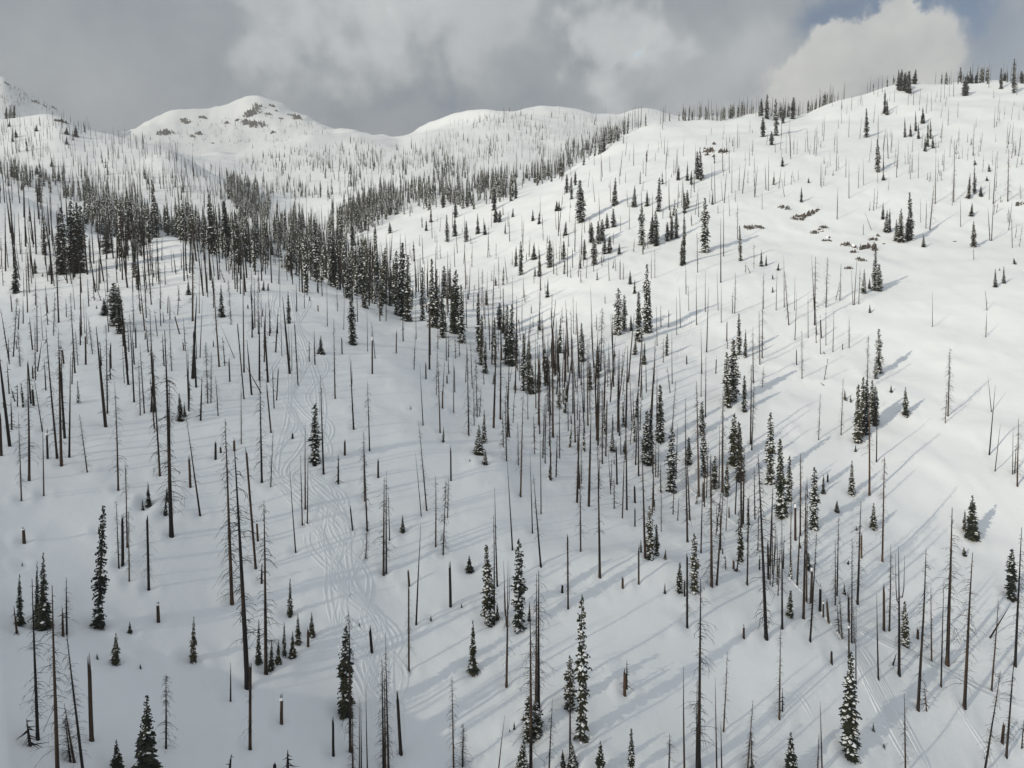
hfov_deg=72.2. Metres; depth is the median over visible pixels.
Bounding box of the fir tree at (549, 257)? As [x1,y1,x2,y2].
[545,241,552,267]
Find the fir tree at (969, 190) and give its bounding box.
[964,175,971,198]
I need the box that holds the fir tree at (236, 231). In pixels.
[234,213,243,264]
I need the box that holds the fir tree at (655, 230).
[652,212,659,246]
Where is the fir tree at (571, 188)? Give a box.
[570,178,573,198]
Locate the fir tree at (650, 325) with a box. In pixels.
[647,293,652,331]
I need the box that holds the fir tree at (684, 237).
[682,213,686,264]
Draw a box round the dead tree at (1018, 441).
[1012,418,1023,486]
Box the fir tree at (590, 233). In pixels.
[588,222,594,242]
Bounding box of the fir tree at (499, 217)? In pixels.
[498,210,501,222]
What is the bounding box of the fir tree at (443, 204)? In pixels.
[441,193,445,207]
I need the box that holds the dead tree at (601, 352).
[596,308,605,371]
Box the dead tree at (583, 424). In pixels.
[579,367,587,432]
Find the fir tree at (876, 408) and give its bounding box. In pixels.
[871,386,880,425]
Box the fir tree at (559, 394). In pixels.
[556,387,561,408]
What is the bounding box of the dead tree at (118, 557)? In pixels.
[111,502,125,568]
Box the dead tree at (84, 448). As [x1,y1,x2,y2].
[78,414,91,472]
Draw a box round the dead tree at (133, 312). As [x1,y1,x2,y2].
[129,283,135,331]
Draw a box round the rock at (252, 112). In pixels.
[243,108,261,116]
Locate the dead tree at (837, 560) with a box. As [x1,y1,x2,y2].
[826,519,843,595]
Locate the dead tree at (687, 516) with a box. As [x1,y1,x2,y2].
[675,432,695,542]
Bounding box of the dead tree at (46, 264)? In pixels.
[42,245,47,280]
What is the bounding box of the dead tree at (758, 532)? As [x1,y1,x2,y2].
[757,514,758,550]
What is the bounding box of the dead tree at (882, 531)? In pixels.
[876,457,888,562]
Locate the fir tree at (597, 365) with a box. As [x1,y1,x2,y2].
[594,347,600,377]
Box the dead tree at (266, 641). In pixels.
[248,504,283,674]
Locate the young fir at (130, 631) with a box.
[127,621,132,633]
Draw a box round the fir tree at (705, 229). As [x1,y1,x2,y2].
[698,198,710,252]
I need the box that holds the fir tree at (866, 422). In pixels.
[862,380,872,435]
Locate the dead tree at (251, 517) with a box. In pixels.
[243,447,261,569]
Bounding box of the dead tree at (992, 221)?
[991,198,994,240]
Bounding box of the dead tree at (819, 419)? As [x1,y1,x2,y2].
[815,396,820,439]
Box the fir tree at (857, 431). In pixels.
[852,385,863,443]
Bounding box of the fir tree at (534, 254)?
[529,244,536,259]
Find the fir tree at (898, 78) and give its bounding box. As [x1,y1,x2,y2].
[895,73,899,89]
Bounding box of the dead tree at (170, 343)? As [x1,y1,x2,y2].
[168,322,172,370]
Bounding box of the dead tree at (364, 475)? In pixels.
[358,432,371,530]
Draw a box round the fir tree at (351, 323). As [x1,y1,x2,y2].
[347,294,357,345]
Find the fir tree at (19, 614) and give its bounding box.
[14,574,26,626]
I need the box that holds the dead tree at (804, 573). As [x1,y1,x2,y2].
[800,491,812,619]
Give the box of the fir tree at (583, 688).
[572,595,591,743]
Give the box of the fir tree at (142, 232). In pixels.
[139,225,146,244]
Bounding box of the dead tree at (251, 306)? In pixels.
[244,270,254,337]
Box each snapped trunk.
[0,413,2,455]
[21,528,25,543]
[27,364,31,403]
[31,387,34,405]
[45,428,48,458]
[61,346,64,363]
[84,328,86,364]
[87,652,94,741]
[110,343,111,367]
[121,514,123,566]
[156,602,159,622]
[188,456,191,487]
[190,332,199,387]
[214,443,216,459]
[228,358,230,381]
[236,324,244,398]
[243,663,252,750]
[256,520,258,541]
[266,387,271,432]
[276,369,278,399]
[279,694,283,724]
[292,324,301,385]
[307,628,308,646]
[332,718,334,756]
[344,439,345,455]
[350,506,352,530]
[369,625,373,653]
[371,335,372,373]
[377,459,378,477]
[396,690,402,755]
[405,583,416,671]
[449,561,451,607]
[450,448,451,480]
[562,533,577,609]
[570,339,575,373]
[603,402,608,455]
[615,441,617,484]
[616,390,623,435]
[623,668,625,696]
[634,484,635,502]
[634,509,635,526]
[638,547,639,584]
[767,540,769,579]
[794,503,796,540]
[809,567,813,603]
[818,585,821,611]
[826,600,829,623]
[830,652,832,664]
[847,592,849,621]
[848,620,849,652]
[882,583,885,631]
[1001,722,1004,744]
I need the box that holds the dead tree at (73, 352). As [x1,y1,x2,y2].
[68,294,79,372]
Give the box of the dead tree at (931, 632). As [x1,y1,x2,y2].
[926,590,933,661]
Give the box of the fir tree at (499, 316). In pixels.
[495,303,502,329]
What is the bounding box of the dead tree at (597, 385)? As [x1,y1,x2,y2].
[590,345,604,440]
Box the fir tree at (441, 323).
[436,293,446,337]
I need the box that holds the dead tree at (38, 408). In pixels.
[34,380,42,431]
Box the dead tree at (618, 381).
[616,350,622,404]
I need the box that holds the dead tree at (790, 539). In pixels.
[786,501,794,565]
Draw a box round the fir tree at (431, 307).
[425,258,437,327]
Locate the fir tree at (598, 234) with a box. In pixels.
[595,221,599,243]
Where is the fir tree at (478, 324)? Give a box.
[475,294,480,352]
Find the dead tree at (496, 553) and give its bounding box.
[494,487,497,586]
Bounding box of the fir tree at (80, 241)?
[74,205,88,272]
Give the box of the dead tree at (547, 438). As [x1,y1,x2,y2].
[542,404,549,462]
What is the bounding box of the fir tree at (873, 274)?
[871,249,877,290]
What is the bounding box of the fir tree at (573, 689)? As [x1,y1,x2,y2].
[562,655,576,710]
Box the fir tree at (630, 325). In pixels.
[629,317,632,330]
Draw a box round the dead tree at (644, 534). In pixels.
[634,446,649,557]
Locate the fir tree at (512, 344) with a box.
[506,304,515,366]
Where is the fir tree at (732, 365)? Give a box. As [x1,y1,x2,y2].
[725,339,740,402]
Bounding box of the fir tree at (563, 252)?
[560,241,565,259]
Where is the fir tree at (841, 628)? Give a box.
[835,596,847,640]
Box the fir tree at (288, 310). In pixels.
[286,295,290,323]
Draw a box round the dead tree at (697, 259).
[696,236,699,272]
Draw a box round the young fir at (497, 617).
[495,603,499,620]
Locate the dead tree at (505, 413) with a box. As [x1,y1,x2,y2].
[499,396,510,460]
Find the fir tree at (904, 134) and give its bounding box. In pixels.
[903,118,906,137]
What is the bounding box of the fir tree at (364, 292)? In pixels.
[360,266,368,308]
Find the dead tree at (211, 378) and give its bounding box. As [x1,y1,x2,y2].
[208,358,214,402]
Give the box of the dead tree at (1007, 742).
[991,652,1020,758]
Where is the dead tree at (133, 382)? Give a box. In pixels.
[127,313,136,402]
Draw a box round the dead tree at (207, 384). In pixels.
[202,341,212,403]
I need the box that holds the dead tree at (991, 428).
[988,384,995,454]
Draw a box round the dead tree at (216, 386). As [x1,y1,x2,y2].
[215,375,219,415]
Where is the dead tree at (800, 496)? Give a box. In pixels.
[796,454,803,535]
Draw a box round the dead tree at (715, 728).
[715,685,717,767]
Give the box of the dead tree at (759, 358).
[756,315,763,364]
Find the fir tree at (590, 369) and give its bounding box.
[588,363,592,389]
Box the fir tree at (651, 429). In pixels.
[647,409,654,463]
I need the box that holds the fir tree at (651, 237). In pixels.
[647,218,653,244]
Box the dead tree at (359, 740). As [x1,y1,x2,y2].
[359,714,359,767]
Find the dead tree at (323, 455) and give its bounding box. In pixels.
[317,375,324,474]
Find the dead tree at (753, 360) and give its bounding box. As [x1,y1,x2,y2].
[750,334,756,381]
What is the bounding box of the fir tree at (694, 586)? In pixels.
[689,533,700,595]
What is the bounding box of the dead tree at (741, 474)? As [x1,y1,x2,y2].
[738,432,749,527]
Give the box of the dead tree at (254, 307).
[252,286,256,327]
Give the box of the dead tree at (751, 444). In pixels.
[746,388,755,449]
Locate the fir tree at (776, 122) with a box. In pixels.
[772,100,779,135]
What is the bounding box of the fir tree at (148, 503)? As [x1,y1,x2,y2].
[145,490,151,507]
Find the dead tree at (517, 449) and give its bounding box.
[516,422,518,465]
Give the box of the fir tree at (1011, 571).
[1004,549,1017,601]
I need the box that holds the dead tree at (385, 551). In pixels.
[378,484,390,573]
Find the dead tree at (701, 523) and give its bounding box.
[698,484,706,552]
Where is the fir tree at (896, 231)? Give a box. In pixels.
[892,219,897,240]
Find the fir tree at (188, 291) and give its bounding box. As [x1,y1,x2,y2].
[185,281,190,294]
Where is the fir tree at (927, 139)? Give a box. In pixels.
[926,121,929,146]
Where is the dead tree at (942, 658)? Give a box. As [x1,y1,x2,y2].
[940,589,943,687]
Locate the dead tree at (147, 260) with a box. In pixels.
[145,253,153,304]
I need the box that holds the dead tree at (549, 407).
[544,361,551,418]
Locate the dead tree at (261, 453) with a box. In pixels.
[252,376,269,482]
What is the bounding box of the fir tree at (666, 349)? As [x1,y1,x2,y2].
[664,335,668,355]
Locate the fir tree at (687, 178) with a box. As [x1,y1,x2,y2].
[685,161,688,180]
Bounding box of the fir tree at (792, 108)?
[789,97,795,118]
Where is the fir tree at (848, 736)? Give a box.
[838,651,861,764]
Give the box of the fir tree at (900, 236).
[896,209,905,242]
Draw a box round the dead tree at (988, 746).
[976,670,1002,767]
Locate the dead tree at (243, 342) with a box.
[242,291,244,372]
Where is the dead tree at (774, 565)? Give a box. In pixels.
[772,535,776,586]
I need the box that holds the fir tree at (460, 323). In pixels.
[455,285,466,343]
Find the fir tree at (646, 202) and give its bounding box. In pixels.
[644,190,648,206]
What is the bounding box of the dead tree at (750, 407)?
[748,364,754,443]
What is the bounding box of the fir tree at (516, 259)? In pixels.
[514,248,517,266]
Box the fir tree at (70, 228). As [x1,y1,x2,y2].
[64,201,75,272]
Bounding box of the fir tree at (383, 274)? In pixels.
[377,248,387,304]
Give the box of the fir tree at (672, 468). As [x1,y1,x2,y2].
[664,427,679,493]
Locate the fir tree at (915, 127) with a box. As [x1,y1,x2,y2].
[914,111,917,130]
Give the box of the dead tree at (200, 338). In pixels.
[199,316,201,357]
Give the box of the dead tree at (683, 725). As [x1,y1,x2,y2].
[683,666,684,767]
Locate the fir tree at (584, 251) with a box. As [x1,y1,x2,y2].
[582,239,586,259]
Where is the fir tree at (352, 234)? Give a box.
[349,227,356,245]
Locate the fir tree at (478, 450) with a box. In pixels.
[473,425,484,455]
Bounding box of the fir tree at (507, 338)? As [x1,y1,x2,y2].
[501,305,509,363]
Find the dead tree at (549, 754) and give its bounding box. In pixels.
[543,698,555,767]
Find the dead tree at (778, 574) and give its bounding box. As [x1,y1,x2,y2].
[777,539,780,595]
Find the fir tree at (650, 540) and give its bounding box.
[643,506,654,560]
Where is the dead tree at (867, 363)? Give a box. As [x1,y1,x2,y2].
[864,336,871,387]
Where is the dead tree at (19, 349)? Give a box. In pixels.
[16,331,24,365]
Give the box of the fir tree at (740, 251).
[738,225,742,260]
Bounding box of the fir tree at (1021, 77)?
[1019,71,1023,82]
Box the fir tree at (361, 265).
[357,239,364,294]
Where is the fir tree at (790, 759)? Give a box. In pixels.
[783,733,797,767]
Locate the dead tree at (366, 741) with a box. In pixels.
[365,710,367,767]
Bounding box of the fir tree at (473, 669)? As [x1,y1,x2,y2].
[466,621,480,676]
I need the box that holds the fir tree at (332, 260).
[328,235,338,287]
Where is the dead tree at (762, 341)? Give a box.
[758,297,765,357]
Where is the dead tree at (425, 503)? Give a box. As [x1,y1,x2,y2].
[418,429,427,510]
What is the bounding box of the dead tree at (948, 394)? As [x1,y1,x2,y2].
[943,349,954,415]
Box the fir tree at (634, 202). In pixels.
[631,186,636,206]
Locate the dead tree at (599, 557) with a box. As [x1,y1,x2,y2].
[588,440,604,578]
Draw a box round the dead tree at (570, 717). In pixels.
[566,664,575,753]
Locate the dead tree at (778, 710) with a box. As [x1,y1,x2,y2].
[772,627,786,719]
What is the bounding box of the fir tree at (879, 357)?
[874,329,883,373]
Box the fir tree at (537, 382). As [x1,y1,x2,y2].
[536,369,540,392]
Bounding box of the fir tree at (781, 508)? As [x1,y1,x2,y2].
[774,439,789,519]
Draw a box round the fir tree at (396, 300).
[392,275,398,314]
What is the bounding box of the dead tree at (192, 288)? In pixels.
[184,248,196,320]
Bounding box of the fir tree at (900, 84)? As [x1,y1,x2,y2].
[897,70,903,90]
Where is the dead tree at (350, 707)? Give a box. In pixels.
[335,615,362,752]
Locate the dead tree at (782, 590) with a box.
[778,519,787,629]
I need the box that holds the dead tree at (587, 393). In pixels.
[584,346,588,425]
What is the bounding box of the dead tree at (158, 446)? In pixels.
[148,353,166,476]
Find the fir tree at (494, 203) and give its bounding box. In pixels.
[490,191,496,209]
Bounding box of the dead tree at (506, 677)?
[501,582,512,687]
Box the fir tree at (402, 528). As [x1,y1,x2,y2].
[400,516,404,533]
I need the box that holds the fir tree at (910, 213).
[907,192,915,240]
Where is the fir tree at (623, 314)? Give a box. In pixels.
[620,295,628,330]
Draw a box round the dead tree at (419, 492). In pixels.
[415,453,421,516]
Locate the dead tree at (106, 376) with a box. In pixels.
[99,326,110,412]
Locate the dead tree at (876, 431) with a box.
[876,389,877,461]
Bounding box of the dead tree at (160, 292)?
[156,268,162,308]
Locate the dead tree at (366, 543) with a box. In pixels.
[361,521,370,559]
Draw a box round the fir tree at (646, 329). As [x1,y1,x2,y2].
[641,264,651,333]
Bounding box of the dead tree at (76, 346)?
[75,332,79,364]
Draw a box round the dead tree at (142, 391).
[135,352,145,413]
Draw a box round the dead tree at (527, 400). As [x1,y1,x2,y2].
[526,382,527,418]
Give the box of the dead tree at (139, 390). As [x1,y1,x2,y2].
[134,361,142,414]
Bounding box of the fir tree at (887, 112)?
[884,100,888,114]
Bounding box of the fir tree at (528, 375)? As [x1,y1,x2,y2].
[523,341,533,394]
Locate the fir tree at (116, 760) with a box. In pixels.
[110,740,124,767]
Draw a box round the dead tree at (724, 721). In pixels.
[720,659,732,731]
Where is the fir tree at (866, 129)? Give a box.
[863,108,869,137]
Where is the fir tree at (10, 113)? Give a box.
[8,105,11,117]
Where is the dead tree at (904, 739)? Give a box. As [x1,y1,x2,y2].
[900,697,914,767]
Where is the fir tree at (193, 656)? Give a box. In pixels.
[189,617,197,663]
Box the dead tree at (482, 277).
[479,271,483,304]
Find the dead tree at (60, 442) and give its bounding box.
[53,329,65,466]
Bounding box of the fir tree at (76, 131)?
[73,126,78,136]
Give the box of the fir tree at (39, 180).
[35,172,43,201]
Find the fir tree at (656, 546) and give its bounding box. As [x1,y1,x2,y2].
[654,524,659,555]
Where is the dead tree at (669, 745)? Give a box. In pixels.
[663,735,677,767]
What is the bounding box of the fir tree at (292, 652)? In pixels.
[288,631,296,659]
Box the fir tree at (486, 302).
[484,290,487,305]
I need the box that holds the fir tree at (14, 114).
[12,105,16,117]
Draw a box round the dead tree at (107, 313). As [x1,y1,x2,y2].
[104,282,108,331]
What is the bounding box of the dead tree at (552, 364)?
[546,338,563,437]
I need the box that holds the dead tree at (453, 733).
[445,677,463,767]
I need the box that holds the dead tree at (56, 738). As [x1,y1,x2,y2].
[30,585,78,767]
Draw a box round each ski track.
[247,289,376,754]
[252,289,306,505]
[269,289,404,753]
[270,289,391,754]
[272,481,373,755]
[274,480,376,754]
[280,343,380,755]
[289,289,394,750]
[292,289,338,504]
[295,290,348,507]
[306,428,405,755]
[323,480,408,754]
[563,322,918,767]
[567,325,920,767]
[568,323,921,767]
[572,329,920,763]
[574,325,922,767]
[574,326,925,767]
[771,554,912,767]
[771,555,919,767]
[773,556,916,767]
[782,546,1017,702]
[784,547,1023,707]
[784,548,1023,709]
[785,561,927,767]
[787,568,923,767]
[787,684,815,719]
[789,550,1023,705]
[799,572,929,767]
[942,685,997,767]
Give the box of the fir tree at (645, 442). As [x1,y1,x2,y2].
[640,411,653,466]
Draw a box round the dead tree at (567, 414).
[565,385,568,430]
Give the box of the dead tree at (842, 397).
[838,381,844,434]
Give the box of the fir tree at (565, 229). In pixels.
[563,222,567,234]
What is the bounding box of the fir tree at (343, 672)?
[335,626,354,718]
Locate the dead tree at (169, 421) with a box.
[162,383,173,460]
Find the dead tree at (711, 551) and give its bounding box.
[699,454,723,587]
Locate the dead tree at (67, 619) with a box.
[59,577,76,634]
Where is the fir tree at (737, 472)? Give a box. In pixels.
[733,422,745,482]
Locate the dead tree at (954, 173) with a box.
[951,142,956,201]
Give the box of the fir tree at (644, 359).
[641,344,647,363]
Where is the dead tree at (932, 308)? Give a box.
[932,290,932,326]
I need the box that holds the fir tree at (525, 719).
[521,697,536,744]
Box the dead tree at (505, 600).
[503,561,506,626]
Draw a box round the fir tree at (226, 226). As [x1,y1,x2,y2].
[221,201,232,256]
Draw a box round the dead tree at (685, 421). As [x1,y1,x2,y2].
[683,399,687,461]
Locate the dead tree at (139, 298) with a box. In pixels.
[136,278,141,313]
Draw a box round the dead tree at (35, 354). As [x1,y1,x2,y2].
[32,322,39,376]
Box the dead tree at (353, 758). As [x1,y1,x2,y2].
[347,714,357,767]
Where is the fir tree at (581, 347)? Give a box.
[577,323,586,362]
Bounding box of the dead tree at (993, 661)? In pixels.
[990,598,1001,691]
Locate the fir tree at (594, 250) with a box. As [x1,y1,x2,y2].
[590,238,597,265]
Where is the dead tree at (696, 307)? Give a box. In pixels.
[696,291,696,324]
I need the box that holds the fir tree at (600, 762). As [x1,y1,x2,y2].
[595,741,605,767]
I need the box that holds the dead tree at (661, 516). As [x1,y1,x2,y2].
[657,490,664,531]
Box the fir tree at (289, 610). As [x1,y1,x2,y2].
[286,578,293,617]
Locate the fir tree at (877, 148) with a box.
[874,139,880,172]
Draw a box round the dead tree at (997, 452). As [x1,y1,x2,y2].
[994,429,999,471]
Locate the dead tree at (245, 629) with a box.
[220,451,272,689]
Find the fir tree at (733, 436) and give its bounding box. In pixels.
[727,413,738,466]
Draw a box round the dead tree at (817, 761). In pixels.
[814,740,822,767]
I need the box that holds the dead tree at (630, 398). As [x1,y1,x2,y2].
[629,367,631,420]
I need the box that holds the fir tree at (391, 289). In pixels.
[388,269,393,305]
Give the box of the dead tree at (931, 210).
[927,186,933,229]
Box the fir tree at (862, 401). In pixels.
[859,377,868,435]
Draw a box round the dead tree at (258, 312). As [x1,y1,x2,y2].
[255,280,261,333]
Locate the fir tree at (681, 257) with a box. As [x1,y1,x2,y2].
[679,242,683,265]
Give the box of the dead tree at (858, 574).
[850,505,872,604]
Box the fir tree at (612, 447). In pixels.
[609,427,614,452]
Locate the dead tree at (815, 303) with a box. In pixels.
[807,256,822,324]
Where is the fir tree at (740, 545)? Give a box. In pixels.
[736,529,744,561]
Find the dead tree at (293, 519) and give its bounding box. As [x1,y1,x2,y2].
[289,465,296,552]
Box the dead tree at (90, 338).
[87,320,95,353]
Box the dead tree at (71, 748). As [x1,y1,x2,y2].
[58,704,78,762]
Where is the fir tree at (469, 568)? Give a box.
[466,556,474,573]
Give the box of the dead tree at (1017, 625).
[1002,527,1023,667]
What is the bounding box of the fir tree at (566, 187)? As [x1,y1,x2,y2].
[565,174,569,192]
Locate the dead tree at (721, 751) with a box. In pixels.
[720,728,724,767]
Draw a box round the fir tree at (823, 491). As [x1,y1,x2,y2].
[820,475,825,493]
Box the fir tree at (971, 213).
[968,204,973,216]
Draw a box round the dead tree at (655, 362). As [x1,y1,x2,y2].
[651,337,658,382]
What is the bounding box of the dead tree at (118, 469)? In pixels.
[106,396,125,490]
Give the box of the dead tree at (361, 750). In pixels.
[360,731,362,767]
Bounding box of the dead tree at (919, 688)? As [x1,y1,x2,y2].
[909,554,937,711]
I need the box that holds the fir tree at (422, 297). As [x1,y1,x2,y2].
[419,267,425,320]
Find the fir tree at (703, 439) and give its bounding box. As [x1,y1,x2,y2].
[699,420,708,477]
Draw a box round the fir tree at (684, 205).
[682,193,686,212]
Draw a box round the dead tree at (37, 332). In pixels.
[31,303,42,351]
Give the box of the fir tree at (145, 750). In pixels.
[131,695,163,767]
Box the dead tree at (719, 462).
[718,429,719,488]
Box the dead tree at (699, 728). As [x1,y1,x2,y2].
[686,579,717,767]
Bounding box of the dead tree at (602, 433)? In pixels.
[596,389,604,463]
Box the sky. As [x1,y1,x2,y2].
[0,0,1023,136]
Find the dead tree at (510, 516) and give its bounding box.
[507,464,512,550]
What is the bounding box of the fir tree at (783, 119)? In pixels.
[781,109,784,122]
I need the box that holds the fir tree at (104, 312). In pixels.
[100,298,109,315]
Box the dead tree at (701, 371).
[701,346,701,396]
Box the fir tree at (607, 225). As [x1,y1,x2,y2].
[605,213,609,228]
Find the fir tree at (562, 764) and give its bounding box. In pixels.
[560,750,566,767]
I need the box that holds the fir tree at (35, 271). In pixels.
[33,259,37,273]
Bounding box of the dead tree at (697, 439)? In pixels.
[692,381,700,497]
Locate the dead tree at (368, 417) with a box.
[361,383,371,450]
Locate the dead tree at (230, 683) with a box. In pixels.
[229,662,231,701]
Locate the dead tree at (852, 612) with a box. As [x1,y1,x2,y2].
[845,540,859,644]
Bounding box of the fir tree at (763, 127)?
[761,117,766,136]
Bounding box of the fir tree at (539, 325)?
[538,307,540,330]
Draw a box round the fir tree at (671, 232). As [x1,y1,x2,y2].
[669,216,674,239]
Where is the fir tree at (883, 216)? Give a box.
[881,204,884,219]
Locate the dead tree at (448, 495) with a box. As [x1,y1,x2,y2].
[446,480,451,517]
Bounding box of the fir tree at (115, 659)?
[108,633,120,665]
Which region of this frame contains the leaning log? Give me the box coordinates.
[989,604,1010,638]
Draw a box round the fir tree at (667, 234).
[664,222,670,240]
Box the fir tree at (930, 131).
[929,119,931,138]
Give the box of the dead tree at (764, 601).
[745,456,776,640]
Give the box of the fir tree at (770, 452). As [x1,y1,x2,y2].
[763,413,777,485]
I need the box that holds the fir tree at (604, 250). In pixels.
[601,238,607,253]
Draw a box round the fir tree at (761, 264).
[759,249,762,266]
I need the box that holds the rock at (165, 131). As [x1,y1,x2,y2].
[156,128,175,135]
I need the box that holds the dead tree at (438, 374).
[432,350,440,432]
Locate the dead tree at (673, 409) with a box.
[670,382,676,432]
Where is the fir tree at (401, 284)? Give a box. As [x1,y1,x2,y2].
[396,243,406,316]
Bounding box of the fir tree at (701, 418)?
[698,402,706,433]
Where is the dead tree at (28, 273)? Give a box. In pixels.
[25,244,32,292]
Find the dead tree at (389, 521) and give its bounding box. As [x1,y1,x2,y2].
[388,499,389,540]
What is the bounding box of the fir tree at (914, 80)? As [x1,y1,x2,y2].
[911,72,917,83]
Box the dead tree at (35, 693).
[18,583,53,740]
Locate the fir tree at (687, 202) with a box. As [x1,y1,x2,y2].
[686,190,689,208]
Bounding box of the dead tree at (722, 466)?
[717,396,732,492]
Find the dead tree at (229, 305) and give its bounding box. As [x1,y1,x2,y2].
[226,282,232,324]
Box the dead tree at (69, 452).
[68,355,72,457]
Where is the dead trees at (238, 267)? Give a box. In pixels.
[0,63,1023,767]
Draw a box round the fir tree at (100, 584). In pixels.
[89,505,109,629]
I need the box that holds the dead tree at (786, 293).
[783,271,791,324]
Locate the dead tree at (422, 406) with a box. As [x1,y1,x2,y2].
[420,375,423,425]
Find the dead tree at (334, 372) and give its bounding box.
[332,327,335,398]
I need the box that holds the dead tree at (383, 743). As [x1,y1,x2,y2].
[375,660,394,767]
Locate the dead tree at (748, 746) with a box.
[741,701,755,767]
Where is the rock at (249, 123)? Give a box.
[243,120,258,125]
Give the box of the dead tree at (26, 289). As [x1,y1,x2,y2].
[25,250,27,312]
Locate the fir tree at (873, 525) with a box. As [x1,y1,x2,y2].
[869,503,877,530]
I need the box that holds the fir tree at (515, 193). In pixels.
[513,182,517,198]
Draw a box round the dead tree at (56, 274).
[51,248,63,322]
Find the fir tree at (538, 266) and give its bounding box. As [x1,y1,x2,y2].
[537,250,541,276]
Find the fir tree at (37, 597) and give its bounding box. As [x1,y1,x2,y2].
[34,566,39,628]
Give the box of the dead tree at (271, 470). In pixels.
[268,433,274,486]
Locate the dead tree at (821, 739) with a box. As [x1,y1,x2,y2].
[819,706,822,767]
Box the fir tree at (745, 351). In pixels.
[743,329,747,357]
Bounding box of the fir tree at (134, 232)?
[130,221,136,252]
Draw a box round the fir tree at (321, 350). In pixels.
[318,336,324,354]
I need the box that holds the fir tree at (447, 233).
[445,216,448,241]
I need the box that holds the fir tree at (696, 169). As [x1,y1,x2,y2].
[693,151,699,179]
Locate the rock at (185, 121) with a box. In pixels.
[181,119,192,123]
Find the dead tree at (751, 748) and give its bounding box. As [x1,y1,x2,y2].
[743,732,757,766]
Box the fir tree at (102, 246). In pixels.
[100,226,113,253]
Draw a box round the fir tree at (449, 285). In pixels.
[445,269,451,298]
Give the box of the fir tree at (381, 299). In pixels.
[377,278,383,314]
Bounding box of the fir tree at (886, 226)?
[883,212,890,232]
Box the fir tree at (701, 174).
[698,148,704,180]
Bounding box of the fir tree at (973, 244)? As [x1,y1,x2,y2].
[970,221,978,247]
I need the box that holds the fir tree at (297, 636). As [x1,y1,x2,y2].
[295,614,302,645]
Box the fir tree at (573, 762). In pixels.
[566,742,578,767]
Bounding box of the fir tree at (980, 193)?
[978,186,982,196]
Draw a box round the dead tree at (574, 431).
[567,366,580,442]
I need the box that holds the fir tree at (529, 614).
[527,602,530,620]
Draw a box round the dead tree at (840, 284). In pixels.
[838,271,842,299]
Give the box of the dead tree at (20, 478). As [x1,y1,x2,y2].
[12,414,26,500]
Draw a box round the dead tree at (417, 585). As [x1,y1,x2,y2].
[415,526,420,624]
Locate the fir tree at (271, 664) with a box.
[268,641,274,671]
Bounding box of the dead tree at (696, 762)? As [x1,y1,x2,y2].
[691,681,703,767]
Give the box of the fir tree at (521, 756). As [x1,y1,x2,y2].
[515,739,529,767]
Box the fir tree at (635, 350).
[632,340,637,354]
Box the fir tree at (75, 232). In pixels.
[70,202,81,271]
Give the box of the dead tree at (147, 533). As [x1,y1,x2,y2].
[138,516,156,590]
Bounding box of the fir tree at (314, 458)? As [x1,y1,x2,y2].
[307,403,321,465]
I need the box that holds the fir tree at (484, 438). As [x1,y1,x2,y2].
[481,411,487,443]
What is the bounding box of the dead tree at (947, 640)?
[934,508,964,666]
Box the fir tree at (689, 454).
[686,437,692,464]
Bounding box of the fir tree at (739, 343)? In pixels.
[735,314,741,355]
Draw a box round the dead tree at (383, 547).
[371,480,396,575]
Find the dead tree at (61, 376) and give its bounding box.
[54,345,69,429]
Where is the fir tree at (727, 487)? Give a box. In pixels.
[724,462,730,496]
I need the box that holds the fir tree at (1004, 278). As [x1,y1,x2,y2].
[1001,267,1005,283]
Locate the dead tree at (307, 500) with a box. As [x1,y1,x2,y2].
[307,477,307,523]
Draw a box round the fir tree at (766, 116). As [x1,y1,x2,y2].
[764,95,769,118]
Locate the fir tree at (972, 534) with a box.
[963,495,981,541]
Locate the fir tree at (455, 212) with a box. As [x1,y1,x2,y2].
[453,202,457,217]
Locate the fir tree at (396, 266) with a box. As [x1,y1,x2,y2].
[392,251,399,302]
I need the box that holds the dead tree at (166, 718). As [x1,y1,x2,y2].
[156,677,177,748]
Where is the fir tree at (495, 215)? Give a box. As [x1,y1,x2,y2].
[492,209,497,222]
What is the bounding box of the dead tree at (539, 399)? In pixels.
[535,370,541,433]
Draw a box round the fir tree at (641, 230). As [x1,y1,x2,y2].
[637,204,645,245]
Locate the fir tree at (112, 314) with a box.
[105,283,123,325]
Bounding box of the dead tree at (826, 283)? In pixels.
[822,256,830,306]
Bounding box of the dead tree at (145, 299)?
[142,258,148,317]
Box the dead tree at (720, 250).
[720,218,722,282]
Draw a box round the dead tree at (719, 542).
[713,487,725,585]
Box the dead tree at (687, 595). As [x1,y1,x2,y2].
[681,555,694,628]
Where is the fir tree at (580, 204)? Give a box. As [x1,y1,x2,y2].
[575,180,586,222]
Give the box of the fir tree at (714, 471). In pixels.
[712,456,718,488]
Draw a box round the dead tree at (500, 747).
[498,716,504,767]
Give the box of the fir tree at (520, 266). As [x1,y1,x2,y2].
[518,241,523,274]
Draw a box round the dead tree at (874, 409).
[872,392,877,426]
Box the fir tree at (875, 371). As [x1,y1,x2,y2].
[872,365,878,378]
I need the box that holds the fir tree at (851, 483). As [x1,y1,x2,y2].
[847,461,855,496]
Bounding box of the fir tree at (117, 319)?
[112,287,125,333]
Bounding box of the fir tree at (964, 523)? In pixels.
[962,512,966,529]
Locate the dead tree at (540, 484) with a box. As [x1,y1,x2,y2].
[539,436,541,513]
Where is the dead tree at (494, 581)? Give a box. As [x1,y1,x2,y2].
[487,515,501,625]
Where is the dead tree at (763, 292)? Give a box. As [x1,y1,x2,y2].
[761,274,765,308]
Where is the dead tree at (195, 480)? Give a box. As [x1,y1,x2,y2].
[184,418,200,515]
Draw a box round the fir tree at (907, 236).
[905,216,911,240]
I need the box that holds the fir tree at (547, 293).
[545,281,548,297]

